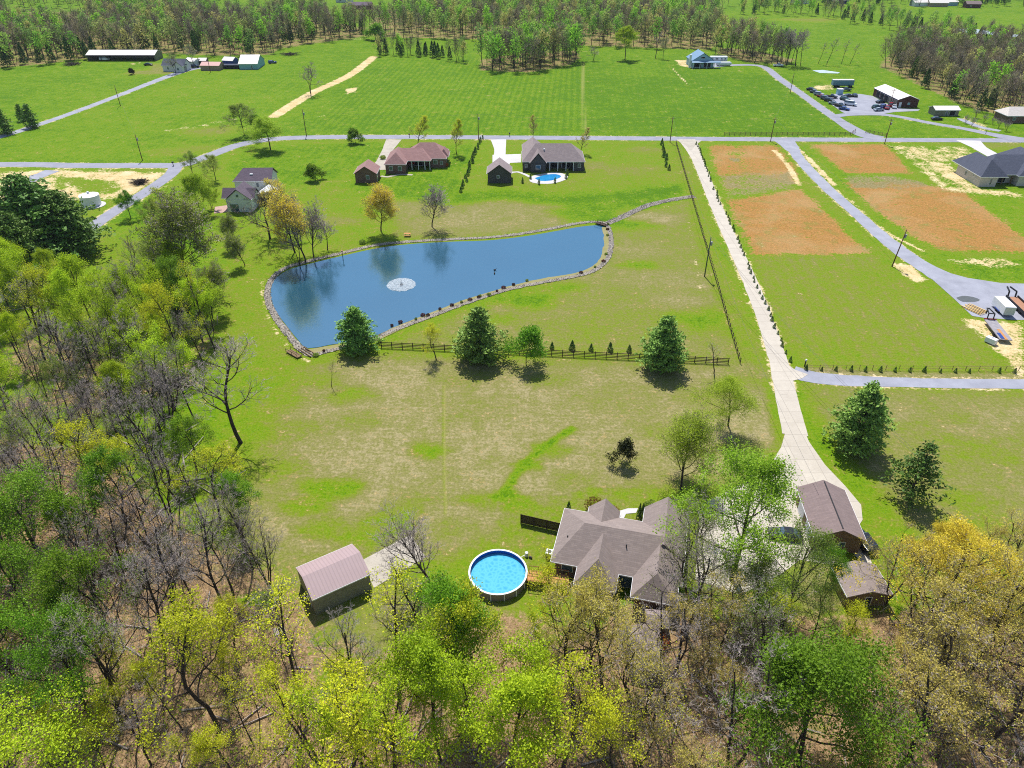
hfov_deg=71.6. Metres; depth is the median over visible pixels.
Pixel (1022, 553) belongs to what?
leafing tree
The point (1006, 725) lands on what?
leafing tree
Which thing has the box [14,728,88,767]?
bare tree
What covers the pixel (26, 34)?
leafing tree
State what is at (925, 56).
bare tree
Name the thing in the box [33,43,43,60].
cedar tree
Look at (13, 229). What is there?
cedar tree
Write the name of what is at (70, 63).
brush pile
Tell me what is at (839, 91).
portable shed
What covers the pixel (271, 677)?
leafing tree
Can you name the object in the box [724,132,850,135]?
road fence
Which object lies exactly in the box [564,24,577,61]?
leafing tree
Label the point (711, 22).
bare tree
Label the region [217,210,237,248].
bare tree
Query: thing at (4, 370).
leafing tree
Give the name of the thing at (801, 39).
bare tree
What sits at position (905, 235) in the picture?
utility pole
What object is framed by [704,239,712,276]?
utility pole
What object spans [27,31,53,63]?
leafing tree
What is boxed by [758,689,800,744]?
leafing tree
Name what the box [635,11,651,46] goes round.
bare tree
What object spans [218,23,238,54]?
leafing tree
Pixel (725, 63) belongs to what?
trailer
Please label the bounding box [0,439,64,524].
bare tree
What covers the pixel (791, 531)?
parked car
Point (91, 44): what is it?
cedar tree
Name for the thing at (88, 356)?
bare tree
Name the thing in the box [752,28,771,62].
bare tree
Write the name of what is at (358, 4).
house
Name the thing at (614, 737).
leafing tree
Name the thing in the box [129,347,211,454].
bare tree
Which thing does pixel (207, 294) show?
leafing tree
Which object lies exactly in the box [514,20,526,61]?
leafing tree
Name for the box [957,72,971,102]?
bare tree
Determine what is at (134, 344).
leafing tree
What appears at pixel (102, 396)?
bare tree
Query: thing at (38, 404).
bare tree
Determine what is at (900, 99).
workshop
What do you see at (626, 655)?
leafing tree
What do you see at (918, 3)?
house
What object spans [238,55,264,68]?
barn
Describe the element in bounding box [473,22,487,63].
leafing tree
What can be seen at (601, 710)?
leafing tree
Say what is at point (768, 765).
bare tree
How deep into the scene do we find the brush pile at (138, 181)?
229.60 m
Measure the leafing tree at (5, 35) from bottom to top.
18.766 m
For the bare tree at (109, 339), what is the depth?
130.20 m
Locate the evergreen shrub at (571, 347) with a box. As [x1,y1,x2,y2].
[569,340,575,350]
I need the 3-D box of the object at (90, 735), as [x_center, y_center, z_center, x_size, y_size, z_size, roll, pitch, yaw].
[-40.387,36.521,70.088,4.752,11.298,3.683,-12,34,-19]
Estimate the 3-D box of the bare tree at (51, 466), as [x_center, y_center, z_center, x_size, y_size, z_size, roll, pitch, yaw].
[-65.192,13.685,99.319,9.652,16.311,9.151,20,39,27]
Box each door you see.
[230,204,239,211]
[414,161,422,165]
[550,162,557,167]
[561,162,569,167]
[797,501,803,520]
[804,520,809,540]
[863,597,872,605]
[949,111,955,115]
[997,178,1005,182]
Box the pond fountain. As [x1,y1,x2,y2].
[387,278,415,290]
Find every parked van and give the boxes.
[99,56,109,60]
[844,100,856,105]
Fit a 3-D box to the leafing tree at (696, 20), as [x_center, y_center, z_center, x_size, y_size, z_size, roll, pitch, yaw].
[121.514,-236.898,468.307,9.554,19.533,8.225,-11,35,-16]
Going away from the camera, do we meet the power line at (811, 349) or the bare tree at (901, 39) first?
the power line at (811, 349)
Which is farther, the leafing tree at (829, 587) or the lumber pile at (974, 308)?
the lumber pile at (974, 308)
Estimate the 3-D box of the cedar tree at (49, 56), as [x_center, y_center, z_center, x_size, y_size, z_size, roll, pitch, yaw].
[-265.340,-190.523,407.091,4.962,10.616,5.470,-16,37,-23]
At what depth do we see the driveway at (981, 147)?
265.90 m
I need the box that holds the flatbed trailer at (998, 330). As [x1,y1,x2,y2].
[984,308,1011,340]
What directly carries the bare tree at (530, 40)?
on the ground at (474, 460)
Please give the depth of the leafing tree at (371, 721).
64.37 m
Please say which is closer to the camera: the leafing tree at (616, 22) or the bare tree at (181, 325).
the bare tree at (181, 325)
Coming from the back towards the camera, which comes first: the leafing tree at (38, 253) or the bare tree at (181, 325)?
the leafing tree at (38, 253)
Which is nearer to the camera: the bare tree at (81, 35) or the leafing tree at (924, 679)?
the leafing tree at (924, 679)
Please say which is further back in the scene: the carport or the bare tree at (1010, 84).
the bare tree at (1010, 84)
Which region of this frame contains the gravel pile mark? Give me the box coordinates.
[957,296,979,301]
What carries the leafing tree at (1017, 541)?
on the ground at (474, 460)
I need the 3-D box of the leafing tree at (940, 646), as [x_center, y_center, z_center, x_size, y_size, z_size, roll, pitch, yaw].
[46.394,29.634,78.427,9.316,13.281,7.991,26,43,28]
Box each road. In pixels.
[0,67,200,137]
[0,135,1023,167]
[0,166,182,300]
[730,64,884,139]
[834,113,1023,142]
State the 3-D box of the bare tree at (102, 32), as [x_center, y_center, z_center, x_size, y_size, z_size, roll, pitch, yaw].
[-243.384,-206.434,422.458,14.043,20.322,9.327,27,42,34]
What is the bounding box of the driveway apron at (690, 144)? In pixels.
[677,140,701,149]
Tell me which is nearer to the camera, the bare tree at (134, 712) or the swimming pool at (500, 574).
the bare tree at (134, 712)
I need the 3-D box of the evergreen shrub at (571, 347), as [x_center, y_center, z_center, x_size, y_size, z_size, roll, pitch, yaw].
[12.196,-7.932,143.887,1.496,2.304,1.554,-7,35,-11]
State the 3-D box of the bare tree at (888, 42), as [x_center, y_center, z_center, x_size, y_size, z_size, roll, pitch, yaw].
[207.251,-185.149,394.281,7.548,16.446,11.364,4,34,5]
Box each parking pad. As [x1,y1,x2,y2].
[214,205,227,212]
[492,154,520,163]
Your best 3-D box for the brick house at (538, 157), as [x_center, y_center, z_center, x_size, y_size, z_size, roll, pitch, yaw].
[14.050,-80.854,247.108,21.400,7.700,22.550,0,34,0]
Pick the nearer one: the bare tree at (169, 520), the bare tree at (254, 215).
the bare tree at (169, 520)
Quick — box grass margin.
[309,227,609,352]
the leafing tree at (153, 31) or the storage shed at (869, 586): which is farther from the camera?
the leafing tree at (153, 31)
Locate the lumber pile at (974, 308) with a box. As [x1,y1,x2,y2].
[961,303,985,314]
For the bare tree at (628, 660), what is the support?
on the ground at (474, 460)
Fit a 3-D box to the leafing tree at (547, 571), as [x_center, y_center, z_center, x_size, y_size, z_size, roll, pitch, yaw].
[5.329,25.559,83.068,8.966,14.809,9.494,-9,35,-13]
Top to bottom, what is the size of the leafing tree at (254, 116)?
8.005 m
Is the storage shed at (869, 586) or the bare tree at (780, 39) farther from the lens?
the bare tree at (780, 39)
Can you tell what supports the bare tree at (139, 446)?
on the ground at (474, 460)
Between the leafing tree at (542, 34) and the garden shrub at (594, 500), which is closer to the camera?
the garden shrub at (594, 500)
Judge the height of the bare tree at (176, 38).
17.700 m
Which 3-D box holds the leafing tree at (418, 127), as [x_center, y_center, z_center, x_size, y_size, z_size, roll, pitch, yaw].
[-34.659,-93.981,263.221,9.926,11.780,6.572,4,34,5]
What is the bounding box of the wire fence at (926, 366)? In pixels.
[808,365,1020,370]
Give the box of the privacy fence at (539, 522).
[520,514,559,530]
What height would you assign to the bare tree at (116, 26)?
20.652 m
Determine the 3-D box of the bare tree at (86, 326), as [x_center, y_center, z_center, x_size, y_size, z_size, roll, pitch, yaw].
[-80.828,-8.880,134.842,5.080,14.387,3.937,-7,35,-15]
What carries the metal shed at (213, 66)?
on the ground at (474, 460)
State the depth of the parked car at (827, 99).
326.10 m
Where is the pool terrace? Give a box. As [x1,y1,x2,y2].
[529,172,567,183]
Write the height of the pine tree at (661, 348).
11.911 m
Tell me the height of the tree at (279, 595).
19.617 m
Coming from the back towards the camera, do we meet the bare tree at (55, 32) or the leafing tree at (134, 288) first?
the bare tree at (55, 32)
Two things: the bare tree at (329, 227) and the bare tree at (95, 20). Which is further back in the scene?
the bare tree at (95, 20)
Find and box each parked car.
[768,526,802,542]
[823,97,834,100]
[838,106,849,110]
[839,96,850,99]
[860,529,878,554]
[873,107,884,111]
[875,99,886,103]
[930,116,942,119]
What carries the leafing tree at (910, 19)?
on the ground at (474, 460)
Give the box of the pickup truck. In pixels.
[834,103,845,106]
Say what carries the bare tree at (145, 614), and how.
on the ground at (474, 460)
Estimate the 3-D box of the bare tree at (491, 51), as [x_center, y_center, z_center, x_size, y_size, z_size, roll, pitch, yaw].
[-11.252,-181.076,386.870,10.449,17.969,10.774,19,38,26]
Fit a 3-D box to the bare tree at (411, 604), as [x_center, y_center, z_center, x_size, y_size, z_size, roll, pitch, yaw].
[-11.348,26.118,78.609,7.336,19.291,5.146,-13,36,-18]
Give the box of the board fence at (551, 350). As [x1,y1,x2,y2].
[380,341,729,363]
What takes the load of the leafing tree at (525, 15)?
on the ground at (474, 460)
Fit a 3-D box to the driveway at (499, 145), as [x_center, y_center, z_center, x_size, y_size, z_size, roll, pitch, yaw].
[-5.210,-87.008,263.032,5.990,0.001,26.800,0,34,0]
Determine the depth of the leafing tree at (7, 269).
146.40 m
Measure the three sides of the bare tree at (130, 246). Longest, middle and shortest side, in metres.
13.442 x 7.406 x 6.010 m
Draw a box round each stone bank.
[264,221,606,355]
[316,226,613,354]
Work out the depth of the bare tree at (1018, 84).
303.77 m
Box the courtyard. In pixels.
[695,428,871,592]
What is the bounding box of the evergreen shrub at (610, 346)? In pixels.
[607,342,613,351]
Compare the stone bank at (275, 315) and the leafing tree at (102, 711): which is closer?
the leafing tree at (102, 711)
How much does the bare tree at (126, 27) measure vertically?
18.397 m
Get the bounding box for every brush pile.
[62,61,80,65]
[127,177,149,185]
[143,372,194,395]
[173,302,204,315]
[281,51,300,55]
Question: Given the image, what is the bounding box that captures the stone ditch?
[606,195,695,223]
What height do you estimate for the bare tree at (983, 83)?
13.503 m
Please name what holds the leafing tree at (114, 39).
on the ground at (474, 460)
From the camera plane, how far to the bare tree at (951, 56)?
345.36 m
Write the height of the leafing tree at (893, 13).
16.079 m
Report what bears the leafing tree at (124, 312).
on the ground at (474, 460)
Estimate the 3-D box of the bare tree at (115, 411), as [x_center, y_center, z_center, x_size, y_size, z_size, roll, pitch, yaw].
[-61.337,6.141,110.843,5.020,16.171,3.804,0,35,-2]
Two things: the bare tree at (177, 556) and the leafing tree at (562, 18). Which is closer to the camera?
the bare tree at (177, 556)
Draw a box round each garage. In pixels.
[186,57,198,64]
[354,159,380,182]
[486,157,511,182]
[796,480,866,552]
[928,106,960,115]
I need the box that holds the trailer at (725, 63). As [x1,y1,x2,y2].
[716,62,731,65]
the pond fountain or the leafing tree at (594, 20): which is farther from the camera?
the leafing tree at (594, 20)
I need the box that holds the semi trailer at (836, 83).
[831,79,854,87]
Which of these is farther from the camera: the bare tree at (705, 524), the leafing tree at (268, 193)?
the leafing tree at (268, 193)
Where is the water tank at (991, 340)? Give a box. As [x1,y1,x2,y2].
[984,335,998,344]
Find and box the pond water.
[270,225,603,347]
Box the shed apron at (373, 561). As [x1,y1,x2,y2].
[364,537,424,586]
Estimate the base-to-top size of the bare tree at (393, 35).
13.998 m
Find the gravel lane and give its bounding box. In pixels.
[774,140,948,279]
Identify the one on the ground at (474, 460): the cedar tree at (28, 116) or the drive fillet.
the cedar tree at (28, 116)
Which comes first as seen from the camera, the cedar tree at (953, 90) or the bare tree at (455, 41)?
the cedar tree at (953, 90)
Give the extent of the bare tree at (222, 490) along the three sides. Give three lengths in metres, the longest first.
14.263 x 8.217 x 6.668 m
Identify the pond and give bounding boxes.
[813,70,839,72]
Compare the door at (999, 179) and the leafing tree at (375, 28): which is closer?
the door at (999, 179)
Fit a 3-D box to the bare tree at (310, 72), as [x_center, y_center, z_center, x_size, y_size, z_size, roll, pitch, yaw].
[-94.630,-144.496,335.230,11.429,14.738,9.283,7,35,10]
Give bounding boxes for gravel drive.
[9,170,57,186]
[795,366,1023,388]
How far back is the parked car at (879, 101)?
323.48 m
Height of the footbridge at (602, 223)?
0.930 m
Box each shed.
[198,58,208,64]
[200,62,223,70]
[221,56,238,63]
[296,544,371,614]
[628,623,662,674]
[644,609,669,637]
[829,560,893,606]
[836,88,843,94]
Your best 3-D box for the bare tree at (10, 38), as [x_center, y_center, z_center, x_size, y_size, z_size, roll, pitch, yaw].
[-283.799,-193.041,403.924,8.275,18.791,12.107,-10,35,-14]
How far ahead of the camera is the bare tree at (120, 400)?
116.02 m
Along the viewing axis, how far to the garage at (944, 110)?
304.00 m
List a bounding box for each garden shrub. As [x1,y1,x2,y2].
[584,496,600,508]
[642,499,655,506]
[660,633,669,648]
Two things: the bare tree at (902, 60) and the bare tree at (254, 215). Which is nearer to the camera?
the bare tree at (254, 215)
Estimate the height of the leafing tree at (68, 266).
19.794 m
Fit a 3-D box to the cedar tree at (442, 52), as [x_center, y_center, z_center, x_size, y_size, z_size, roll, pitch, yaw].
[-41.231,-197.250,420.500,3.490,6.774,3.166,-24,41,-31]
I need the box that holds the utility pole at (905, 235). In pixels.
[891,229,906,266]
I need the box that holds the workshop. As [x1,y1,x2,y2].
[873,84,919,107]
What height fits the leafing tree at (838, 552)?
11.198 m
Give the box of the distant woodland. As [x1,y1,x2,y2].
[0,0,1023,108]
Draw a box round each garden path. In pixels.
[380,174,412,176]
[512,171,529,176]
[620,508,637,517]
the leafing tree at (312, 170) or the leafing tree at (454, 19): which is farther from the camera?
the leafing tree at (454, 19)
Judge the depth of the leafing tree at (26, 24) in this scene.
426.07 m
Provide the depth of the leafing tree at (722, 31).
433.43 m
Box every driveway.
[375,139,401,169]
[491,139,505,154]
[677,139,807,435]
[957,118,1000,131]
[957,140,996,155]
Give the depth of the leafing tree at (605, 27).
464.65 m
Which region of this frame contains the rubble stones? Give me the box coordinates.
[264,195,694,356]
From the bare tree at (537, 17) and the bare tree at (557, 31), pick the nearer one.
the bare tree at (557, 31)
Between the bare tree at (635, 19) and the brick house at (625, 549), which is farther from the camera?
the bare tree at (635, 19)
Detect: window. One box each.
[561,565,572,572]
[618,576,631,587]
[838,542,845,546]
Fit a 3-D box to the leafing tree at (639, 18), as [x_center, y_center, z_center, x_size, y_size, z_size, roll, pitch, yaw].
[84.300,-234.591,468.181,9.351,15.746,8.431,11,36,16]
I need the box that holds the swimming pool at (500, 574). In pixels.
[468,549,527,600]
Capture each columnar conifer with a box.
[636,503,641,519]
[638,503,644,520]
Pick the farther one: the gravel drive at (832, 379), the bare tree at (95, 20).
the bare tree at (95, 20)
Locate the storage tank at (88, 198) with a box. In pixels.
[78,191,105,208]
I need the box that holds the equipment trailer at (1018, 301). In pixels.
[1005,286,1023,314]
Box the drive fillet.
[778,358,807,394]
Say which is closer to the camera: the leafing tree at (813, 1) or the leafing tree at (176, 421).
the leafing tree at (176, 421)
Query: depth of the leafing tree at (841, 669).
65.51 m
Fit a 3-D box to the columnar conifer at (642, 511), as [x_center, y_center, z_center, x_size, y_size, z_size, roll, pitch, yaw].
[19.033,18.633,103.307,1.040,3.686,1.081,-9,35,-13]
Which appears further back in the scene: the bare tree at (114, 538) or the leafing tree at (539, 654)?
the bare tree at (114, 538)
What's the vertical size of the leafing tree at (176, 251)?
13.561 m
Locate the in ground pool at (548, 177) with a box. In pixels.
[535,174,560,180]
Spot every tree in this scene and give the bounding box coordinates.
[0,31,16,66]
[0,47,11,66]
[0,109,16,134]
[0,172,87,264]
[0,211,63,287]
[0,236,26,279]
[0,246,28,307]
[0,248,26,285]
[0,256,30,321]
[0,282,20,327]
[0,289,13,312]
[0,290,21,361]
[0,311,26,368]
[0,350,21,426]
[0,384,58,463]
[0,398,58,477]
[0,412,48,488]
[0,424,75,526]
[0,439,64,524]
[0,447,39,543]
[0,452,109,630]
[0,498,34,569]
[0,534,70,654]
[0,592,86,697]
[0,598,112,741]
[0,611,57,666]
[0,668,122,767]
[1,634,92,708]
[3,277,40,325]
[4,28,18,61]
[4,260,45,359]
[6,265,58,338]
[8,337,55,397]
[10,315,42,384]
[11,25,34,57]
[11,32,24,53]
[12,261,69,348]
[13,104,25,120]
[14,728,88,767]
[15,572,79,615]
[16,538,74,594]
[16,699,88,767]
[17,43,27,62]
[17,377,69,446]
[17,681,53,742]
[18,103,40,128]
[18,481,71,553]
[20,18,39,51]
[20,25,32,57]
[20,531,154,646]
[21,306,90,399]
[22,18,33,40]
[23,247,58,281]
[24,263,69,295]
[26,24,43,55]
[26,189,115,263]
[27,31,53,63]
[27,414,119,513]
[30,358,80,414]
[31,574,156,721]
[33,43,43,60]
[35,483,94,558]
[36,265,101,359]
[37,28,63,61]
[40,27,56,51]
[40,322,78,374]
[42,492,106,598]
[45,43,55,61]
[45,252,104,337]
[47,257,72,296]
[47,407,82,460]
[48,25,58,56]
[49,24,67,55]
[51,356,95,410]
[52,539,113,609]
[53,318,99,378]
[55,19,68,41]
[55,271,147,361]
[55,418,107,491]
[58,20,76,56]
[60,377,102,436]
[61,21,81,54]
[61,321,92,375]
[61,382,100,447]
[62,36,74,59]
[64,30,81,58]
[66,306,93,364]
[66,471,101,538]
[68,350,105,417]
[69,410,83,440]
[69,627,131,695]
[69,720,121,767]
[70,268,113,323]
[72,441,162,524]
[74,375,130,440]
[75,312,128,394]
[76,23,93,43]
[76,36,85,55]
[78,25,98,48]
[80,501,146,570]
[81,40,88,57]
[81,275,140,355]
[82,416,122,476]
[82,674,159,740]
[85,294,128,332]
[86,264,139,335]
[86,611,135,669]
[88,36,97,49]
[91,20,107,49]
[92,17,107,49]
[92,20,115,49]
[92,359,135,412]
[92,460,154,550]
[94,321,140,371]
[94,388,174,472]
[96,327,147,387]
[96,378,137,465]
[97,323,142,376]
[97,520,200,650]
[98,434,162,504]
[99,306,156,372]
[99,572,120,621]
[100,679,183,765]
[103,21,120,49]
[105,267,138,320]
[106,378,141,437]
[108,38,114,56]
[109,261,153,325]
[110,507,231,645]
[111,17,124,49]
[111,20,125,41]
[111,189,149,218]
[113,260,130,294]
[114,364,174,434]
[114,657,167,708]
[115,230,141,276]
[117,26,133,49]
[117,257,171,341]
[118,318,200,410]
[120,341,182,424]
[120,576,166,639]
[121,425,178,503]
[122,25,140,48]
[123,21,135,49]
[125,583,253,756]
[126,254,160,309]
[127,68,134,73]
[128,428,199,521]
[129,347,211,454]
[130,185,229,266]
[132,21,149,49]
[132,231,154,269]
[134,487,194,568]
[135,197,163,221]
[135,262,175,325]
[136,279,204,369]
[138,670,182,730]
[139,253,198,329]
[141,497,245,616]
[142,310,172,357]
[143,595,180,666]
[145,238,173,262]
[146,337,196,419]
[147,24,160,41]
[147,531,197,597]
[149,186,164,202]
[150,428,174,482]
[152,34,161,50]
[153,333,271,443]
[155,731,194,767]
[158,240,190,269]
[160,17,182,51]
[160,411,216,470]
[161,249,179,275]
[161,438,245,520]
[163,599,248,691]
[164,52,175,72]
[166,322,185,381]
[168,277,196,325]
[168,307,208,367]
[168,458,211,537]
[169,22,187,52]
[169,276,223,342]
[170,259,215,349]
[172,258,190,304]
[176,171,219,213]
[177,150,205,172]
[182,43,197,61]
[183,721,264,767]
[187,524,252,596]
[190,30,200,51]
[191,266,207,316]
[194,276,225,332]
[196,256,230,316]
[198,21,217,54]
[200,186,219,207]
[201,154,220,179]
[203,471,256,551]
[205,28,216,53]
[207,22,217,52]
[207,468,262,537]
[208,493,268,569]
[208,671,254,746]
[210,590,250,653]
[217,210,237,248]
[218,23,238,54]
[218,102,256,132]
[219,17,234,50]
[222,230,246,265]
[226,187,291,238]
[228,23,235,52]
[231,634,371,767]
[232,22,248,52]
[233,507,285,587]
[240,115,286,149]
[242,571,314,725]
[242,682,261,720]
[243,27,255,54]
[245,32,254,53]
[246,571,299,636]
[249,114,258,124]
[257,178,305,228]
[261,179,308,261]
[261,196,301,252]
[263,26,276,51]
[279,217,302,265]
[282,633,300,679]
[283,625,443,767]
[297,646,416,767]
[298,195,329,257]
[299,62,322,93]
[299,604,389,713]
[302,162,326,181]
[317,221,338,249]
[334,302,385,356]
[346,127,365,143]
[360,182,400,230]
[362,554,425,698]
[363,22,388,39]
[363,498,441,582]
[367,623,497,767]
[373,34,383,51]
[374,551,433,628]
[375,30,382,53]
[382,38,388,53]
[386,31,398,54]
[394,31,403,47]
[398,564,504,683]
[398,609,557,767]
[401,575,513,707]
[402,37,410,55]
[408,115,430,141]
[415,40,422,55]
[418,183,453,226]
[420,321,444,359]
[422,43,427,54]
[429,40,434,56]
[435,43,440,57]
[436,14,451,38]
[437,658,579,767]
[440,45,444,56]
[443,38,452,54]
[448,12,460,35]
[449,118,463,152]
[449,304,508,366]
[452,35,460,59]
[452,35,461,61]
[458,35,467,59]
[458,40,467,58]
[466,12,475,37]
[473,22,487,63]
[474,13,484,38]
[481,30,498,59]
[483,12,493,29]
[485,32,499,70]
[486,40,498,66]
[487,640,695,767]
[493,31,508,69]
[494,29,506,68]
[494,580,670,716]
[495,557,631,709]
[497,29,507,59]
[500,12,508,31]
[500,325,547,362]
[501,28,519,67]
[504,7,514,27]
[509,36,525,71]
[510,7,521,26]
[510,25,530,67]
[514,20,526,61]
[517,7,528,24]
[517,608,587,675]
[521,37,539,63]
[523,31,534,57]
[524,543,604,645]
[527,36,544,65]
[528,7,535,22]
[528,115,537,134]
[530,29,546,58]
[531,26,549,68]
[534,7,545,24]
[542,5,558,27]
[544,25,560,62]
[548,25,568,65]
[550,22,565,56]
[551,561,623,664]
[553,30,568,61]
[556,11,569,26]
[557,7,568,33]
[557,27,572,63]
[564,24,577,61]
[568,23,584,62]
[570,19,586,59]
[574,15,587,38]
[575,127,589,148]
[576,707,646,767]
[577,617,704,764]
[578,682,602,725]
[585,16,598,45]
[587,47,597,60]
[589,12,598,38]
[594,11,604,37]
[598,8,612,42]
[600,16,611,41]
[602,11,616,42]
[604,436,637,465]
[605,627,655,684]
[610,692,672,767]
[611,16,621,46]
[613,12,624,37]
[615,25,639,58]
[618,591,732,679]
[622,569,719,700]
[624,12,640,45]
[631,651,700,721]
[633,315,692,374]
[634,16,643,40]
[634,514,746,639]
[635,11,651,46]
[638,10,652,42]
[639,11,655,44]
[648,17,662,46]
[649,731,746,767]
[652,434,805,580]
[653,396,732,489]
[654,32,664,58]
[658,13,672,46]
[659,38,668,53]
[660,489,742,603]
[662,15,672,37]
[666,15,680,35]
[669,19,679,45]
[669,635,805,767]
[673,16,689,46]
[673,18,682,38]
[674,567,756,665]
[676,559,767,619]
[677,370,761,432]
[677,658,769,729]
[682,10,690,38]
[684,11,698,36]
[686,17,698,44]
[687,10,701,40]
[689,634,744,688]
[693,610,942,767]
[698,9,709,36]
[698,12,709,44]
[698,16,713,46]
[700,12,714,41]
[702,13,718,48]
[704,342,720,373]
[709,24,724,53]
[711,17,720,43]
[714,569,808,688]
[716,25,727,51]
[716,551,791,629]
[723,25,738,49]
[724,20,745,56]
[727,30,742,55]
[728,605,777,656]
[737,27,752,56]
[739,27,752,58]
[742,514,843,628]
[745,29,759,59]
[748,31,758,59]
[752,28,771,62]
[755,33,769,59]
[758,29,770,59]
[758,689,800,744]
[758,760,789,767]
[762,0,769,13]
[764,23,777,56]
[769,22,783,58]
[769,33,784,63]
[772,27,788,56]
[772,30,784,62]
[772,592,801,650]
[775,27,787,62]
[779,26,807,65]
[780,0,788,13]
[782,565,844,642]
[784,34,794,62]
[786,29,810,65]
[791,0,799,13]
[797,30,809,65]
[798,694,828,731]
[807,0,816,11]
[809,741,856,767]
[814,543,852,590]
[821,380,899,460]
[826,38,837,64]
[828,593,874,654]
[833,506,1023,658]
[835,726,896,767]
[841,9,845,18]
[849,2,858,22]
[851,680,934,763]
[854,641,1018,767]
[859,518,940,605]
[859,531,968,606]
[863,3,871,22]
[867,12,872,22]
[868,635,940,713]
[876,439,955,512]
[879,35,892,65]
[879,575,1023,725]
[883,530,1019,746]
[886,7,899,28]
[888,603,974,691]
[890,45,899,65]
[890,542,997,611]
[892,32,907,51]
[897,7,906,28]
[897,50,909,74]
[899,587,1023,710]
[902,10,915,31]
[903,48,914,74]
[903,664,1001,764]
[905,518,987,594]
[907,56,919,76]
[907,538,1023,676]
[913,561,1022,639]
[915,49,930,79]
[917,602,967,654]
[921,68,930,87]
[924,54,941,87]
[924,628,968,669]
[927,12,939,27]
[930,623,1023,751]
[934,49,949,80]
[939,16,947,28]
[939,53,960,85]
[943,63,962,96]
[946,79,957,96]
[950,13,961,28]
[952,69,969,100]
[954,510,1013,574]
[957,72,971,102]
[962,70,974,103]
[967,81,977,99]
[973,107,981,117]
[974,70,996,110]
[974,72,992,100]
[976,546,1023,614]
[978,506,1023,587]
[978,735,1023,767]
[984,609,1023,659]
[986,88,995,107]
[988,80,1006,112]
[991,579,1023,649]
[994,510,1023,577]
[997,72,1019,108]
[999,685,1023,698]
[1003,73,1023,106]
[1004,119,1012,130]
[1010,83,1023,105]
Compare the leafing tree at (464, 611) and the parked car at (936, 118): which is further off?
the parked car at (936, 118)
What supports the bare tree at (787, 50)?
on the ground at (474, 460)
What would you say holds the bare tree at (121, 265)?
on the ground at (474, 460)
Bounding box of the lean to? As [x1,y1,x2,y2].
[223,64,239,68]
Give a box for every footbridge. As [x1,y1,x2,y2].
[285,346,301,358]
[595,219,607,225]
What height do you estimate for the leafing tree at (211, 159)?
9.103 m
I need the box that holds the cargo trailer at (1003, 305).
[991,296,1016,314]
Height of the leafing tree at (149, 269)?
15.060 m
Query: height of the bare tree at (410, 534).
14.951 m
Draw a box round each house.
[221,181,259,211]
[336,0,352,2]
[350,2,372,8]
[384,142,449,173]
[522,137,584,172]
[550,497,687,615]
[686,49,720,68]
[909,0,928,5]
[928,0,948,6]
[948,0,958,5]
[952,146,1023,186]
[962,1,981,7]
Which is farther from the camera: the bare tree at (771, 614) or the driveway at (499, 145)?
the driveway at (499, 145)
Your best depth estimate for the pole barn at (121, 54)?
411.94 m
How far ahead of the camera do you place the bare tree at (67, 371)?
121.86 m
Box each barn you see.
[85,50,162,60]
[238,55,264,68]
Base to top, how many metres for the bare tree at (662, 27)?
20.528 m
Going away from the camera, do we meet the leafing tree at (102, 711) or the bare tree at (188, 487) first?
the leafing tree at (102, 711)
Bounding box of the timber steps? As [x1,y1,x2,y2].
[298,346,315,356]
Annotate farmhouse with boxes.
[161,58,190,71]
[232,168,277,190]
[993,107,1023,122]
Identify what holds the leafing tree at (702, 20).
on the ground at (474, 460)
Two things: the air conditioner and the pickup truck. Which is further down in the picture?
the air conditioner
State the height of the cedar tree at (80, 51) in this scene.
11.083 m
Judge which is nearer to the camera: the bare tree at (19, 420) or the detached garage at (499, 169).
the bare tree at (19, 420)
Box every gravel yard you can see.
[827,94,919,113]
[920,261,1023,319]
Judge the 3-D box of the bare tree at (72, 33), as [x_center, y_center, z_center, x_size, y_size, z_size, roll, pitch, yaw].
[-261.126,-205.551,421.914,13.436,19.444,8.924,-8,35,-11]
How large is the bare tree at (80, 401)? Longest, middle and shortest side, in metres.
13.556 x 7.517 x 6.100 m
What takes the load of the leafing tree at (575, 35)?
on the ground at (474, 460)
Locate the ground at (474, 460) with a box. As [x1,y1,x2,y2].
[0,0,1023,767]
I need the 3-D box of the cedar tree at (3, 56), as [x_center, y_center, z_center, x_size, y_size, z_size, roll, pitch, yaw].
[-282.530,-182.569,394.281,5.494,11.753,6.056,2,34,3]
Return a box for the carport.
[259,184,278,201]
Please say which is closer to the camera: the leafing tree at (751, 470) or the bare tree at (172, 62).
the leafing tree at (751, 470)
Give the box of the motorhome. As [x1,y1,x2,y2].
[710,56,727,60]
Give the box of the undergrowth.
[0,279,1023,767]
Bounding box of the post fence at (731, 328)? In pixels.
[676,140,741,362]
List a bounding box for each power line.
[710,238,913,453]
[712,237,912,448]
[713,244,817,486]
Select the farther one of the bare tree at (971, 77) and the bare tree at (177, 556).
the bare tree at (971, 77)
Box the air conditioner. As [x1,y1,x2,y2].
[545,549,552,557]
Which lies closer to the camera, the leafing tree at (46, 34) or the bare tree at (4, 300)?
the bare tree at (4, 300)
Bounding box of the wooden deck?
[527,565,568,589]
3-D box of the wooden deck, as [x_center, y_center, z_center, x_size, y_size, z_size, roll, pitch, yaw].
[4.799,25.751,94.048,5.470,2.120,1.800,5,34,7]
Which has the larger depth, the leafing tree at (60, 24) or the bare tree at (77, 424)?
the leafing tree at (60, 24)
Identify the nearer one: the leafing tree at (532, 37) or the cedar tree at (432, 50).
the leafing tree at (532, 37)

